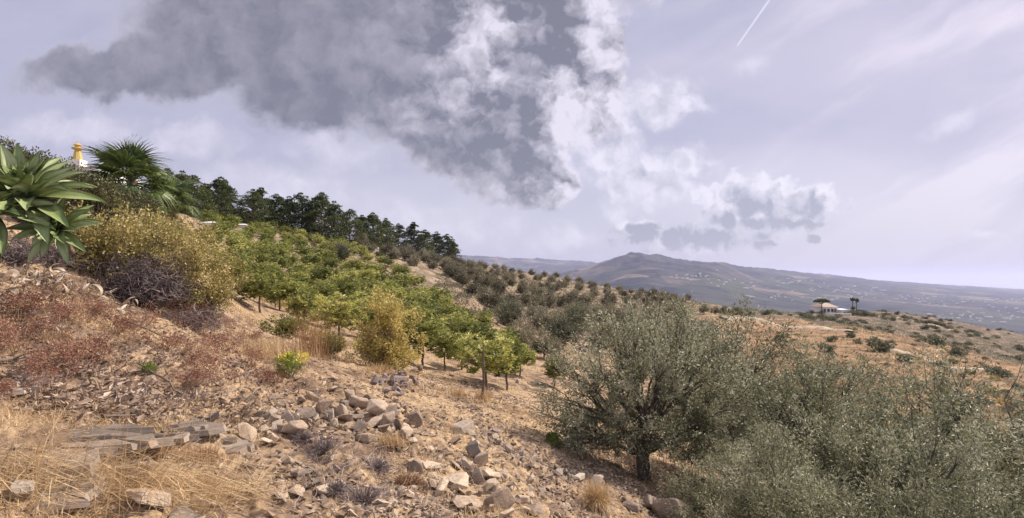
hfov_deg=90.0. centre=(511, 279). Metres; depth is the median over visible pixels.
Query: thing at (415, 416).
stone
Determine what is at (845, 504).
olive tree
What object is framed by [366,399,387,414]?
stone
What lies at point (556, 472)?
stone
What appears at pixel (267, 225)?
mango tree
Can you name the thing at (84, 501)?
rock ledge
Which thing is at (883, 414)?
olive tree
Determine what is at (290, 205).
pine tree
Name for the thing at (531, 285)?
olive tree
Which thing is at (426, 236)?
pine tree
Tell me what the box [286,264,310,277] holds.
mango tree
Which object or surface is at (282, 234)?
mango tree
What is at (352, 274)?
mango tree
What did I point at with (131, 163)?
fan palm
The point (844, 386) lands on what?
olive tree
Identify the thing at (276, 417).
stone
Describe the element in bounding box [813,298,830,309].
umbrella tree
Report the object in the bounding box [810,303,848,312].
villa
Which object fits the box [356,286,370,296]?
mango tree
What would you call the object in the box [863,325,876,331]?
shrub
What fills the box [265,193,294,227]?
pine tree
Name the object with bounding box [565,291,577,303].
olive tree
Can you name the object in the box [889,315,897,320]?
round tree
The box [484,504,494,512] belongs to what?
stone
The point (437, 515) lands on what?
broken slate
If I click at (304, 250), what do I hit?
mango tree
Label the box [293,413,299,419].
stone
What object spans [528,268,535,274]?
olive tree
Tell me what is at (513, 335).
mango tree
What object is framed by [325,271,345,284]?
mango tree
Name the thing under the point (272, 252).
mango tree
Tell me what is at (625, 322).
olive tree
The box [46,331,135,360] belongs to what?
red weed
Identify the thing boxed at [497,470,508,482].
stone
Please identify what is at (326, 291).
mango tree
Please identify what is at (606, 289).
olive tree
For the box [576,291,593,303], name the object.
olive tree
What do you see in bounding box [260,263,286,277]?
mango tree
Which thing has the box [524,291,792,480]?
olive tree
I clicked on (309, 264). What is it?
mango tree
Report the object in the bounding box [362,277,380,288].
mango tree
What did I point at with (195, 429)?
rock ledge
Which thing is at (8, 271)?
dead leaf
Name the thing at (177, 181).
pine tree
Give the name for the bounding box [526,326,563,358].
olive tree
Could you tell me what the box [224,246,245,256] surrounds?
mango tree
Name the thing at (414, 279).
mango tree
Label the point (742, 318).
dirt track
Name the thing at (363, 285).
mango tree
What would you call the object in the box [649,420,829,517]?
olive tree
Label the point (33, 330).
red weed
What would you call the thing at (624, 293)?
olive tree
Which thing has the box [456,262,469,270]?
olive tree
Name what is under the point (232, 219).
mango tree
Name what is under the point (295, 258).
mango tree
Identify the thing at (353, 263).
mango tree
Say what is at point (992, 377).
shrub
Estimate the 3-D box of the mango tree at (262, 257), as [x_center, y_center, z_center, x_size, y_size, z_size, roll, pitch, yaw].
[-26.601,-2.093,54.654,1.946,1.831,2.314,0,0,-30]
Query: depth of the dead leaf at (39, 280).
7.46 m
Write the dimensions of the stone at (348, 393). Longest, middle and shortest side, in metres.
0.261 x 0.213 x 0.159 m
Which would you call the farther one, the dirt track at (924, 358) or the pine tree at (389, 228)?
the pine tree at (389, 228)
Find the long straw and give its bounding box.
[0,378,339,517]
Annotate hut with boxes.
[235,224,246,228]
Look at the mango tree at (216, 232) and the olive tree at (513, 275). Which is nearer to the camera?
the mango tree at (216, 232)
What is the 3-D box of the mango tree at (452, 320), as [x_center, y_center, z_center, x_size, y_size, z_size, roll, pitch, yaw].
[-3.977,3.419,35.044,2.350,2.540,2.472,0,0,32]
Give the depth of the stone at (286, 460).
4.89 m
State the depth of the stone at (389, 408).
7.51 m
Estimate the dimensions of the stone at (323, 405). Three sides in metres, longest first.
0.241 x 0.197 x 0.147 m
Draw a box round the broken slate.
[241,398,608,517]
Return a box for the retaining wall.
[825,313,851,314]
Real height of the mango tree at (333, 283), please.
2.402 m
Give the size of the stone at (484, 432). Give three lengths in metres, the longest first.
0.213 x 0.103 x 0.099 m
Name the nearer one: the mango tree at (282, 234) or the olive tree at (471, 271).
the mango tree at (282, 234)
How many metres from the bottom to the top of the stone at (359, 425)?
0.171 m
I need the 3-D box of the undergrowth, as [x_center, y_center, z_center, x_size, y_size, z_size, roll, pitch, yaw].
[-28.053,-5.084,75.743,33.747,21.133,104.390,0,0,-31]
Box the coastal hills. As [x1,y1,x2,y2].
[456,252,1023,333]
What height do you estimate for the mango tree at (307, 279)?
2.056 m
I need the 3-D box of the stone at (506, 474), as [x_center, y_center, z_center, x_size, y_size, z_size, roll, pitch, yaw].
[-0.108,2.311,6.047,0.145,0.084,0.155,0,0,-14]
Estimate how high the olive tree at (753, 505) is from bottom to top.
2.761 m
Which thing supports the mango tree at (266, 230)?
on the ground at (494, 381)
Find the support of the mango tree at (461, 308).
on the ground at (494, 381)
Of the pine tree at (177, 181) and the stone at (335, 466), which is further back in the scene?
the pine tree at (177, 181)
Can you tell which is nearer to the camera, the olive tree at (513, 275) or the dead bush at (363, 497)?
the dead bush at (363, 497)
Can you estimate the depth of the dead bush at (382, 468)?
5.19 m
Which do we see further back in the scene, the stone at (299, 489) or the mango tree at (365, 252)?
the mango tree at (365, 252)
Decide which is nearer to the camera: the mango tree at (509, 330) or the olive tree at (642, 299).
the mango tree at (509, 330)
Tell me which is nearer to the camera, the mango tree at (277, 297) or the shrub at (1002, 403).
the mango tree at (277, 297)
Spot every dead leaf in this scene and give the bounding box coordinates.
[2,269,18,282]
[13,264,17,276]
[36,273,40,284]
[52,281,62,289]
[57,271,72,274]
[80,283,89,294]
[93,284,102,296]
[119,304,126,317]
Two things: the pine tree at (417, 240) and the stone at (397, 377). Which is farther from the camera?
the pine tree at (417, 240)
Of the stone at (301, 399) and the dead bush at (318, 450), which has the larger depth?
the stone at (301, 399)
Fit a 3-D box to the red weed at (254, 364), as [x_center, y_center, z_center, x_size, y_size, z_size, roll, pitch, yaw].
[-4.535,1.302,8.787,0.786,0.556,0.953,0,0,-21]
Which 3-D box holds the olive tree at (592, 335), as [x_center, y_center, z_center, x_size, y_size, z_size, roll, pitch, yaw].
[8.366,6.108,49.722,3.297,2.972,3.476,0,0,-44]
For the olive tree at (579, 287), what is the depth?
135.49 m
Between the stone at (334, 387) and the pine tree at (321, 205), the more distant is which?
the pine tree at (321, 205)
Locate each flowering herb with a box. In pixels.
[138,359,158,374]
[272,350,309,376]
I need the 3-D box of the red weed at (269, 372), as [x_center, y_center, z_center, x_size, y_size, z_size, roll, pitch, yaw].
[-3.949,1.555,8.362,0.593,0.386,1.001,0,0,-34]
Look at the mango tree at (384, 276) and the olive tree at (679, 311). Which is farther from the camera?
the olive tree at (679, 311)
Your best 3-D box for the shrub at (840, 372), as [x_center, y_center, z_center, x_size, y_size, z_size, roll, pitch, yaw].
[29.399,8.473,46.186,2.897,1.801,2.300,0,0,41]
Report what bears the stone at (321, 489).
on the ground at (494, 381)
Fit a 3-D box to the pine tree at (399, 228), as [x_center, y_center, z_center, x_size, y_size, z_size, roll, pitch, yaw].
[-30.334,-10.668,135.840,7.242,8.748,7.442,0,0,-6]
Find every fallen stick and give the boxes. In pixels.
[101,406,135,417]
[134,410,219,418]
[137,362,191,404]
[160,412,225,432]
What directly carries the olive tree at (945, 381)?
on the ground at (494, 381)
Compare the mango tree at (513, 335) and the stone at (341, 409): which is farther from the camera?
the mango tree at (513, 335)
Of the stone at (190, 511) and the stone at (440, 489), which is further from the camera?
the stone at (440, 489)
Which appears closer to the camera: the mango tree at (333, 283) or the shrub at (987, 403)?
the shrub at (987, 403)
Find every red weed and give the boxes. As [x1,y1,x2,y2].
[0,284,63,321]
[0,304,69,339]
[0,318,84,361]
[0,336,107,370]
[0,366,58,400]
[14,344,100,386]
[35,294,97,321]
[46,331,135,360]
[65,296,122,318]
[110,311,148,334]
[112,301,161,328]
[140,330,199,349]
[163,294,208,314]
[164,332,221,359]
[167,359,223,385]
[170,308,221,333]
[181,346,237,383]
[198,330,242,352]
[219,338,271,369]
[220,317,255,329]
[242,324,269,341]
[252,365,290,386]
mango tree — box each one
[198,210,216,219]
[198,226,222,241]
[200,216,215,221]
[202,208,218,219]
[209,243,235,260]
[210,220,232,234]
[219,219,233,226]
[221,255,251,277]
[222,233,249,246]
[222,251,249,263]
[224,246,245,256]
[225,214,242,223]
[227,230,243,237]
[231,242,256,253]
[232,235,255,244]
[233,238,259,250]
[234,229,254,240]
[234,269,285,312]
[236,247,258,260]
[243,251,252,260]
[244,225,258,232]
[244,258,258,277]
[247,223,260,229]
[252,221,263,228]
[254,230,273,240]
[254,251,271,262]
[254,261,276,273]
[255,241,278,252]
[256,246,277,257]
[257,238,280,247]
[259,222,273,227]
[259,227,274,235]
[259,266,283,277]
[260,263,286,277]
[265,277,298,309]
[266,254,293,267]
[267,220,277,225]
[272,276,308,311]
[275,245,290,256]
[277,230,291,237]
[277,241,298,252]
[278,220,290,226]
[279,225,293,232]
[280,238,291,243]
[282,253,300,264]
[283,234,298,242]
[283,286,322,327]
[285,270,309,280]
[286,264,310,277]
[288,261,307,269]
[294,229,306,233]
[295,233,307,240]
[295,239,307,245]
[296,244,315,254]
[296,274,314,283]
[299,251,323,265]
[304,262,321,269]
[306,265,323,279]
[306,279,330,298]
[307,291,369,335]
[309,280,338,303]
[310,234,322,242]
[310,265,336,279]
[312,236,325,244]
[312,245,328,258]
[314,297,340,315]
[319,240,333,248]
[321,249,337,258]
[322,255,343,267]
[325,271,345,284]
[327,237,338,243]
[328,279,344,297]
[333,266,353,276]
[334,234,346,240]
[336,268,361,279]
[336,276,362,299]
[340,249,353,260]
[342,290,363,301]
[344,257,365,269]
[349,246,360,254]
[349,291,384,305]
[350,299,383,330]
[353,277,369,289]
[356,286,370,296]
[358,267,380,280]
[360,249,372,255]
[361,253,374,260]
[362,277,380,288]
[365,261,382,272]
[367,284,390,298]
[373,271,393,282]
[374,250,384,256]
[375,282,399,297]
[377,255,389,264]
[379,264,387,272]
[382,257,394,266]
[383,278,398,285]
[386,280,405,290]
[386,297,410,313]
[391,264,410,271]
[392,272,409,281]
[392,292,420,308]
[393,265,410,277]
[393,277,411,288]
[394,287,407,300]
[401,306,448,364]
[403,309,431,347]
[404,284,414,293]
[404,287,432,299]
[405,300,424,310]
[406,274,422,285]
[412,274,426,283]
[413,302,443,318]
[415,286,432,295]
[416,294,436,307]
[420,318,449,335]
[424,285,440,295]
[424,291,441,303]
[425,328,462,369]
[433,286,453,299]
[433,302,456,318]
[436,293,453,304]
[439,311,470,333]
[447,332,485,369]
[450,305,467,313]
[450,319,485,338]
[454,308,475,319]
[454,330,517,388]
[465,320,498,347]
[473,309,494,326]
[485,336,525,390]
[489,327,508,342]
[499,326,521,342]
[499,332,518,346]
[512,343,537,375]
[540,356,565,387]
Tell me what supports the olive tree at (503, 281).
on the ground at (494, 381)
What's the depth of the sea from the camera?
35411.29 m
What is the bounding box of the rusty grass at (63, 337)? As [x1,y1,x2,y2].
[0,265,326,404]
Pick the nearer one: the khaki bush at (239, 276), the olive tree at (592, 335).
the khaki bush at (239, 276)
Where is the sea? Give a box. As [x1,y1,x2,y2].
[897,281,1023,288]
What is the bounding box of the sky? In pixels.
[0,0,1023,280]
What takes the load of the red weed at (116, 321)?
on the ground at (494, 381)
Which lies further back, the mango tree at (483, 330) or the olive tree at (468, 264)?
the olive tree at (468, 264)
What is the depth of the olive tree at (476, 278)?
97.89 m
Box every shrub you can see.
[257,314,309,339]
[308,328,346,355]
[342,286,428,372]
[543,432,562,447]
[760,310,775,314]
[803,315,816,319]
[810,342,837,352]
[816,313,825,317]
[823,335,844,341]
[824,364,849,379]
[827,316,836,321]
[836,320,847,323]
[845,331,856,337]
[855,335,898,351]
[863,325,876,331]
[897,354,914,361]
[919,325,933,328]
[921,334,947,347]
[929,360,955,368]
[947,345,968,356]
[971,396,995,405]
[984,365,1012,378]
[989,375,1000,380]
[991,398,1006,405]
[1000,405,1019,411]
[1006,383,1023,389]
[1007,401,1021,407]
[1010,355,1023,360]
[1012,346,1023,350]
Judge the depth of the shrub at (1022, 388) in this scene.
51.36 m
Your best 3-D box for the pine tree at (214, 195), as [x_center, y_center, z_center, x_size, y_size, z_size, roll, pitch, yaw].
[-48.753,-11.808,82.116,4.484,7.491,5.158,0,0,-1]
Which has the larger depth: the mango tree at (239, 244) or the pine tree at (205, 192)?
the pine tree at (205, 192)
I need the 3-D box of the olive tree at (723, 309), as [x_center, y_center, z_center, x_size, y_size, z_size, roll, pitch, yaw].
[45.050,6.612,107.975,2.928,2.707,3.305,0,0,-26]
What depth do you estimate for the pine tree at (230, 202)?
91.56 m
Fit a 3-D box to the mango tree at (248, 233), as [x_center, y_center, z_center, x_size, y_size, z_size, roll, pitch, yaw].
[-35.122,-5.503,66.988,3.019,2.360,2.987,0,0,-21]
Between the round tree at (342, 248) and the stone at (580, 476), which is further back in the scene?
the round tree at (342, 248)
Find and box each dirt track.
[720,315,756,320]
[755,318,857,332]
[886,349,1023,381]
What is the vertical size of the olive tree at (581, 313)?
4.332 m
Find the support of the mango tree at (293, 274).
on the ground at (494, 381)
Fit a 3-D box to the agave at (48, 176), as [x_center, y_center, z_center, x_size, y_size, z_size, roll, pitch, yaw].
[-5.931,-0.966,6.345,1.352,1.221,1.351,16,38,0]
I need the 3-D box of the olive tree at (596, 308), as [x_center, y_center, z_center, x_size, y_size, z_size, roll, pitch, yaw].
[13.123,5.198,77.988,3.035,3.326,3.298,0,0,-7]
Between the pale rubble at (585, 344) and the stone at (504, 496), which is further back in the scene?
the pale rubble at (585, 344)
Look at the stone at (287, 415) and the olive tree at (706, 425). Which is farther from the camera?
the olive tree at (706, 425)
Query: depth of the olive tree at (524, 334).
44.60 m
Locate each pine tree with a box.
[146,168,191,210]
[173,170,205,214]
[184,175,218,217]
[194,183,221,218]
[202,176,244,219]
[215,182,243,219]
[235,189,270,224]
[242,187,275,221]
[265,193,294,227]
[275,196,304,229]
[286,192,319,231]
[299,192,344,238]
[315,200,354,241]
[338,209,368,243]
[351,215,373,244]
[356,212,388,247]
[376,218,399,247]
[388,223,409,246]
[404,222,424,249]
[419,229,437,255]
[427,231,447,256]
[438,234,461,260]
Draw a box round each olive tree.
[354,233,368,244]
[355,239,367,246]
[367,242,377,252]
[377,241,393,255]
[386,246,400,258]
[401,247,415,261]
[405,253,420,266]
[417,247,427,255]
[418,250,431,262]
[426,259,437,269]
[431,253,441,262]
[438,255,454,267]
[444,263,458,276]
[451,265,465,277]
[454,269,472,285]
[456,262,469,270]
[463,278,481,295]
[465,261,475,268]
[466,266,475,277]
[472,271,486,285]
[473,285,495,302]
[475,268,486,275]
[478,271,494,289]
[481,261,489,268]
[483,288,507,308]
[488,296,528,325]
[490,277,509,295]
[491,262,498,268]
[493,268,500,275]
[494,276,504,285]
[500,270,511,280]
[503,290,520,303]
[505,277,516,286]
[506,271,517,279]
[506,317,537,344]
[514,281,527,293]
[516,272,526,278]
[517,291,533,305]
[523,301,541,316]
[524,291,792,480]
[525,304,559,333]
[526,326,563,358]
[527,280,535,289]
[527,281,547,297]
[527,292,547,308]
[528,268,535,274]
[534,306,559,318]
[540,270,548,276]
[540,312,586,348]
[541,290,557,307]
[543,285,554,298]
[546,275,556,282]
[547,284,555,291]
[548,307,566,319]
[551,281,561,290]
[555,292,569,307]
[556,279,564,288]
[559,301,573,316]
[562,275,572,281]
[562,302,600,331]
[565,290,578,297]
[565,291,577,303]
[565,300,593,315]
[573,294,588,305]
[575,281,584,290]
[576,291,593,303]
[584,327,612,351]
[589,285,598,291]
[590,303,606,319]
[591,289,599,296]
[599,291,616,303]
[600,298,613,309]
[601,303,625,319]
[603,287,612,293]
[614,312,645,336]
[619,305,642,314]
[620,289,628,295]
[623,297,636,308]
[632,291,640,299]
[640,294,648,303]
[642,303,659,321]
[643,301,662,310]
[644,292,839,480]
[644,298,661,306]
[649,312,681,335]
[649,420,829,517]
[650,293,661,300]
[655,295,667,303]
[663,302,673,313]
[672,301,687,313]
[672,305,688,320]
[673,324,937,485]
[683,317,712,335]
[697,411,901,517]
[699,303,711,312]
[709,306,721,314]
[719,305,730,314]
[724,344,988,515]
[730,306,741,315]
[738,308,755,316]
[757,375,1023,517]
[777,456,1023,517]
[835,335,1023,516]
[859,446,1023,517]
[891,357,1023,517]
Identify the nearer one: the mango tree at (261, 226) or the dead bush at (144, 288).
the dead bush at (144, 288)
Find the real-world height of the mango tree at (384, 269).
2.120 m
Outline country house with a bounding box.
[70,142,140,187]
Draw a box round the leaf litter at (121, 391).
[0,238,328,447]
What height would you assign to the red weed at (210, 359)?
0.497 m
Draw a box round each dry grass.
[0,218,704,517]
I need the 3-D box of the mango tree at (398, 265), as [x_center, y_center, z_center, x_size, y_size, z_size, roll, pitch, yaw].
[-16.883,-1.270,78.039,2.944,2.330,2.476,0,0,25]
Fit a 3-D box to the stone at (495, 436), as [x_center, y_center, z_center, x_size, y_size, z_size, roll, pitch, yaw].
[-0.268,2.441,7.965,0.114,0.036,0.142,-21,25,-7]
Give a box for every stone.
[9,479,34,500]
[116,464,141,483]
[124,370,141,373]
[126,488,171,506]
[143,375,156,384]
[149,390,164,397]
[169,503,200,517]
[207,411,219,421]
[237,422,256,441]
[244,394,254,402]
[254,400,261,405]
[257,410,263,416]
[257,437,271,442]
[258,424,268,433]
[263,408,277,419]
[271,419,282,431]
[272,415,282,421]
[274,492,283,498]
[276,423,287,433]
[281,455,293,464]
[282,410,293,421]
[283,420,307,434]
[288,484,304,496]
[290,468,311,476]
[293,375,300,379]
[293,407,315,419]
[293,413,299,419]
[297,396,305,401]
[301,476,306,484]
[304,392,318,400]
[311,428,318,433]
[315,398,333,413]
[316,484,329,494]
[324,408,334,421]
[327,385,337,390]
[329,418,337,426]
[333,465,340,471]
[335,403,347,416]
[338,413,353,420]
[340,400,348,408]
[344,390,354,399]
[344,422,352,427]
[348,395,368,407]
[353,414,363,419]
[353,419,364,431]
[355,433,375,443]
[363,394,374,399]
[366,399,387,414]
[366,416,381,426]
[370,374,379,384]
[378,423,395,430]
[381,411,394,424]
[382,373,388,382]
[382,405,398,417]
[385,425,391,437]
[390,378,394,385]
[390,385,397,390]
[393,375,403,383]
[395,418,403,429]
[398,426,413,436]
[404,421,416,426]
[407,409,422,426]
[407,457,423,472]
[409,437,416,443]
[412,378,418,384]
[421,461,440,468]
[428,479,436,487]
[435,478,448,496]
[444,472,468,490]
[450,435,460,443]
[450,460,460,468]
[450,495,482,509]
[451,420,473,433]
[461,458,471,469]
[465,429,475,435]
[465,439,480,457]
[467,506,477,510]
[472,468,484,483]
[473,452,487,466]
[481,469,500,478]
[482,429,487,436]
[484,482,495,490]
[484,487,515,511]
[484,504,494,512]
[485,478,498,491]
[492,427,499,432]
[492,433,498,439]
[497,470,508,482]
[498,469,508,477]
[499,507,514,517]
[505,445,512,453]
[513,495,529,503]
[522,505,529,513]
[526,473,534,483]
[528,491,534,497]
[528,501,542,515]
[531,454,537,461]
[549,470,559,475]
[574,473,584,480]
[590,474,603,487]
[622,500,639,512]
[644,494,655,507]
[652,498,696,517]
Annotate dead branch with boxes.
[125,319,162,336]
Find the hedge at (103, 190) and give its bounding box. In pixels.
[0,135,166,244]
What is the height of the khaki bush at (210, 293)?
1.350 m
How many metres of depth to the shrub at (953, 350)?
69.71 m
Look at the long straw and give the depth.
3.61 m
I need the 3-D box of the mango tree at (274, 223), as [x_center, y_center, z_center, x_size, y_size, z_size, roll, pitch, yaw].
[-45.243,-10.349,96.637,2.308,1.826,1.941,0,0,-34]
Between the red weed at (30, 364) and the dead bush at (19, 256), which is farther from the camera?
the dead bush at (19, 256)
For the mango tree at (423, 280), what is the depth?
75.08 m
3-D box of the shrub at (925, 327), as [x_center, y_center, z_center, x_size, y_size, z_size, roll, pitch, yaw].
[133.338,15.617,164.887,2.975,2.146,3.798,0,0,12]
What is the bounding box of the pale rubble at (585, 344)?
[575,332,608,351]
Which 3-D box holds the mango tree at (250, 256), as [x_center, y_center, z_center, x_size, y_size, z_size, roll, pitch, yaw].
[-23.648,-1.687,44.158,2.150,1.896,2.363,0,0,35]
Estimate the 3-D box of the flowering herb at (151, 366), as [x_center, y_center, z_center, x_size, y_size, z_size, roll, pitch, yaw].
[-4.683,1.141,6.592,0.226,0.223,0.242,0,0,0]
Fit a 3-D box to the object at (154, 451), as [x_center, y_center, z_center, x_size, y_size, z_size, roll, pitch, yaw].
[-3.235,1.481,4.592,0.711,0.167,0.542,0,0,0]
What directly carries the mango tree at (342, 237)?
on the ground at (494, 381)
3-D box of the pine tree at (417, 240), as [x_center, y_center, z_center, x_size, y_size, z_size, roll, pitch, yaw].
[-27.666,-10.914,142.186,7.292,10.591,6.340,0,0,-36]
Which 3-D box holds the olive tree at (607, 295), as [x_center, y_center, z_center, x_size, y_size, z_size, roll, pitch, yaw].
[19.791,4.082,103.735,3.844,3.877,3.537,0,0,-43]
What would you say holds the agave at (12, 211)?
on the ground at (494, 381)
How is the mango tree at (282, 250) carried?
on the ground at (494, 381)
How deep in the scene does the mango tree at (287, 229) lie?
92.24 m
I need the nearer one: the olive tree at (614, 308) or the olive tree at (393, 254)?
the olive tree at (614, 308)
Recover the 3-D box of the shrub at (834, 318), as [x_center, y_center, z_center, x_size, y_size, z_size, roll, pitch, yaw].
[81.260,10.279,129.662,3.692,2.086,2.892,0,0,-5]
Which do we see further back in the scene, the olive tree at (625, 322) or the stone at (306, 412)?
the olive tree at (625, 322)
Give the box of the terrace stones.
[445,273,703,352]
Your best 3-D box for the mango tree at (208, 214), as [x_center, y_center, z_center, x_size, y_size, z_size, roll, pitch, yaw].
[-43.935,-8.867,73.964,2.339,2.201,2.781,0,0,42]
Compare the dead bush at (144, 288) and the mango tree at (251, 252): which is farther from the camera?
the mango tree at (251, 252)
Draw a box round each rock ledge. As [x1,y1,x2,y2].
[0,448,106,510]
[6,374,49,394]
[59,423,174,456]
[154,420,226,442]
[219,436,254,454]
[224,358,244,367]
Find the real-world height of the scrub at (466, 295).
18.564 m
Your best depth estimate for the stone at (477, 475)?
5.57 m
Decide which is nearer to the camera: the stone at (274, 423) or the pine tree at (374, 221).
the stone at (274, 423)
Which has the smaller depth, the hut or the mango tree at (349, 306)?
the mango tree at (349, 306)
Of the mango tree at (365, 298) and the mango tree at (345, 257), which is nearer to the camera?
the mango tree at (365, 298)
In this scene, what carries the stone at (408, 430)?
on the ground at (494, 381)
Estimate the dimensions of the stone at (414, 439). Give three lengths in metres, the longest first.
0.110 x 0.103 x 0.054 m
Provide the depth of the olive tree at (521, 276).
146.73 m
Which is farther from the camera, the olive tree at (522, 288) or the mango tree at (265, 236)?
the olive tree at (522, 288)
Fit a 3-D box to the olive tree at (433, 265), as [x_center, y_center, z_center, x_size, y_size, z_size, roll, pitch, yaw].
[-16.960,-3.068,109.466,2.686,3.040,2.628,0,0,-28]
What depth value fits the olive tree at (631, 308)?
85.07 m
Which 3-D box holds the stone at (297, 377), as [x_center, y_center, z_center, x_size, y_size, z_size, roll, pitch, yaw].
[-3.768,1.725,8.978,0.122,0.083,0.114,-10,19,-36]
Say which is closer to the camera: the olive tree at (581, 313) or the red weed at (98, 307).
the red weed at (98, 307)
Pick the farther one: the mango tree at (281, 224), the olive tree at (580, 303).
the mango tree at (281, 224)
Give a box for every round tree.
[325,240,353,261]
[646,289,659,298]
[850,310,862,316]
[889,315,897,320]
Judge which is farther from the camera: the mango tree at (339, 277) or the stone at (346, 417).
the mango tree at (339, 277)
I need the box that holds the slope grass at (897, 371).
[724,315,1023,460]
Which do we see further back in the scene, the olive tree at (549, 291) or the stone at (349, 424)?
the olive tree at (549, 291)
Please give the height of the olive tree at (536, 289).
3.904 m
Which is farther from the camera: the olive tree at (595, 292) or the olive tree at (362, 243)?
the olive tree at (595, 292)
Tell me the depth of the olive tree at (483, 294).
75.40 m
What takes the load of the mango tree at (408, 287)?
on the ground at (494, 381)
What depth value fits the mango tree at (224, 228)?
61.25 m
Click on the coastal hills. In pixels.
(635, 271)
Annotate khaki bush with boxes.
[50,199,175,283]
[96,208,233,297]
[102,209,223,288]
[159,244,254,307]
[161,212,220,260]
[170,261,237,320]
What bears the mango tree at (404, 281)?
on the ground at (494, 381)
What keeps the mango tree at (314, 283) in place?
on the ground at (494, 381)
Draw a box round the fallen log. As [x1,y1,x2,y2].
[0,353,27,362]
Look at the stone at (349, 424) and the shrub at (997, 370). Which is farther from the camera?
the shrub at (997, 370)
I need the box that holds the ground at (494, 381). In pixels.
[0,203,1023,517]
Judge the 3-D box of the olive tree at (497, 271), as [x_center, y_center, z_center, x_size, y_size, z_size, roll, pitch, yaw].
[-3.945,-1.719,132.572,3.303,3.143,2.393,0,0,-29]
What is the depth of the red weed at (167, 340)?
7.77 m
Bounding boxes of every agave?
[0,143,106,243]
[0,170,55,255]
[7,196,101,264]
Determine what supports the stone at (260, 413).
on the ground at (494, 381)
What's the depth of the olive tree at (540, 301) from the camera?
75.09 m
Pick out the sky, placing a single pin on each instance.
(866, 139)
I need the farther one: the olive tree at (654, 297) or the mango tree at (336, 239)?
the olive tree at (654, 297)
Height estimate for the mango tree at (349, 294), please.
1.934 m
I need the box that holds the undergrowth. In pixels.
[191,218,492,356]
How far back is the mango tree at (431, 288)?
62.85 m
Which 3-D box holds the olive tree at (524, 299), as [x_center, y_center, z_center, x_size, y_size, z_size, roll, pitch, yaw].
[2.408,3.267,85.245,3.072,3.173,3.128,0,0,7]
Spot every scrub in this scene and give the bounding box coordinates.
[432,262,720,344]
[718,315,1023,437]
[737,306,1023,364]
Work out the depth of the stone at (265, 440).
5.34 m
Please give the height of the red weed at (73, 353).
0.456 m
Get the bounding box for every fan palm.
[81,133,183,215]
[139,171,202,240]
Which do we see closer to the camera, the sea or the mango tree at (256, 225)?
the mango tree at (256, 225)
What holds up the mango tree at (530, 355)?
on the ground at (494, 381)
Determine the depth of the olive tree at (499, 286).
83.51 m
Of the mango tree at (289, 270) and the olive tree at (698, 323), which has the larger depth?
the olive tree at (698, 323)
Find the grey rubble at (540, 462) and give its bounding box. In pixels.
[474,408,663,517]
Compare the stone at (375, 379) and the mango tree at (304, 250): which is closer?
the stone at (375, 379)
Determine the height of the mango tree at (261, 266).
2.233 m
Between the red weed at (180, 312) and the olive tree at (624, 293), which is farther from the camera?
the olive tree at (624, 293)
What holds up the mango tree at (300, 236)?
on the ground at (494, 381)
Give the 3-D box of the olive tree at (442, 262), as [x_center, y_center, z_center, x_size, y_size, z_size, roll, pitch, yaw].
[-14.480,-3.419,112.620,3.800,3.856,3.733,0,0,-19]
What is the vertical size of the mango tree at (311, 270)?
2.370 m
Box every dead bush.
[0,227,56,271]
[25,241,93,269]
[69,247,103,269]
[83,241,205,311]
[143,302,238,334]
[286,429,319,444]
[300,431,342,460]
[313,479,356,497]
[337,480,395,505]
[356,453,399,477]
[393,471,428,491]
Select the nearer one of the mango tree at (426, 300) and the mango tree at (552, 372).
the mango tree at (552, 372)
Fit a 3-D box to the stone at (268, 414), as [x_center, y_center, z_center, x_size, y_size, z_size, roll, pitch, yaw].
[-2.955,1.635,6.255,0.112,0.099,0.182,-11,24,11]
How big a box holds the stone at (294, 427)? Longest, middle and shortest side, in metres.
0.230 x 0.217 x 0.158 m
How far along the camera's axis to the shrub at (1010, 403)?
42.15 m
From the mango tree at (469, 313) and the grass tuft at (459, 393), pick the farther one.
the mango tree at (469, 313)
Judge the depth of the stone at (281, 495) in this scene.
4.08 m
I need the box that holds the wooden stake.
[481,345,484,400]
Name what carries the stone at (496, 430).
on the ground at (494, 381)
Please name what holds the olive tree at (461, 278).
on the ground at (494, 381)
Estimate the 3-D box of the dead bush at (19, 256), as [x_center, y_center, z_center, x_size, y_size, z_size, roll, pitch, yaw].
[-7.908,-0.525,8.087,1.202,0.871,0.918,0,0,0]
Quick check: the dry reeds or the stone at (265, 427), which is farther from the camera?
the dry reeds
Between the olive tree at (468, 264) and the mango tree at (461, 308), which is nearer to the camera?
the mango tree at (461, 308)
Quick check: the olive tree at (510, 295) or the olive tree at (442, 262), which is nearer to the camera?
the olive tree at (510, 295)
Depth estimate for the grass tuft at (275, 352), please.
10.26 m
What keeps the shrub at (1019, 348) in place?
on the ground at (494, 381)
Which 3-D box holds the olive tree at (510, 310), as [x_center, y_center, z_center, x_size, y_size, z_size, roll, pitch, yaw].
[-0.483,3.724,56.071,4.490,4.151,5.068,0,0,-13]
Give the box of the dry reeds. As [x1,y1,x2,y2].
[274,305,342,356]
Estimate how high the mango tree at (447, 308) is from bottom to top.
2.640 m
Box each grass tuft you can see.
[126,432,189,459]
[165,439,241,464]
[223,333,319,360]
[360,362,400,374]
[371,428,411,448]
[445,387,470,396]
[467,389,495,400]
[567,474,624,517]
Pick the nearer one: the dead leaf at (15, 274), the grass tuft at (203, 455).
the grass tuft at (203, 455)

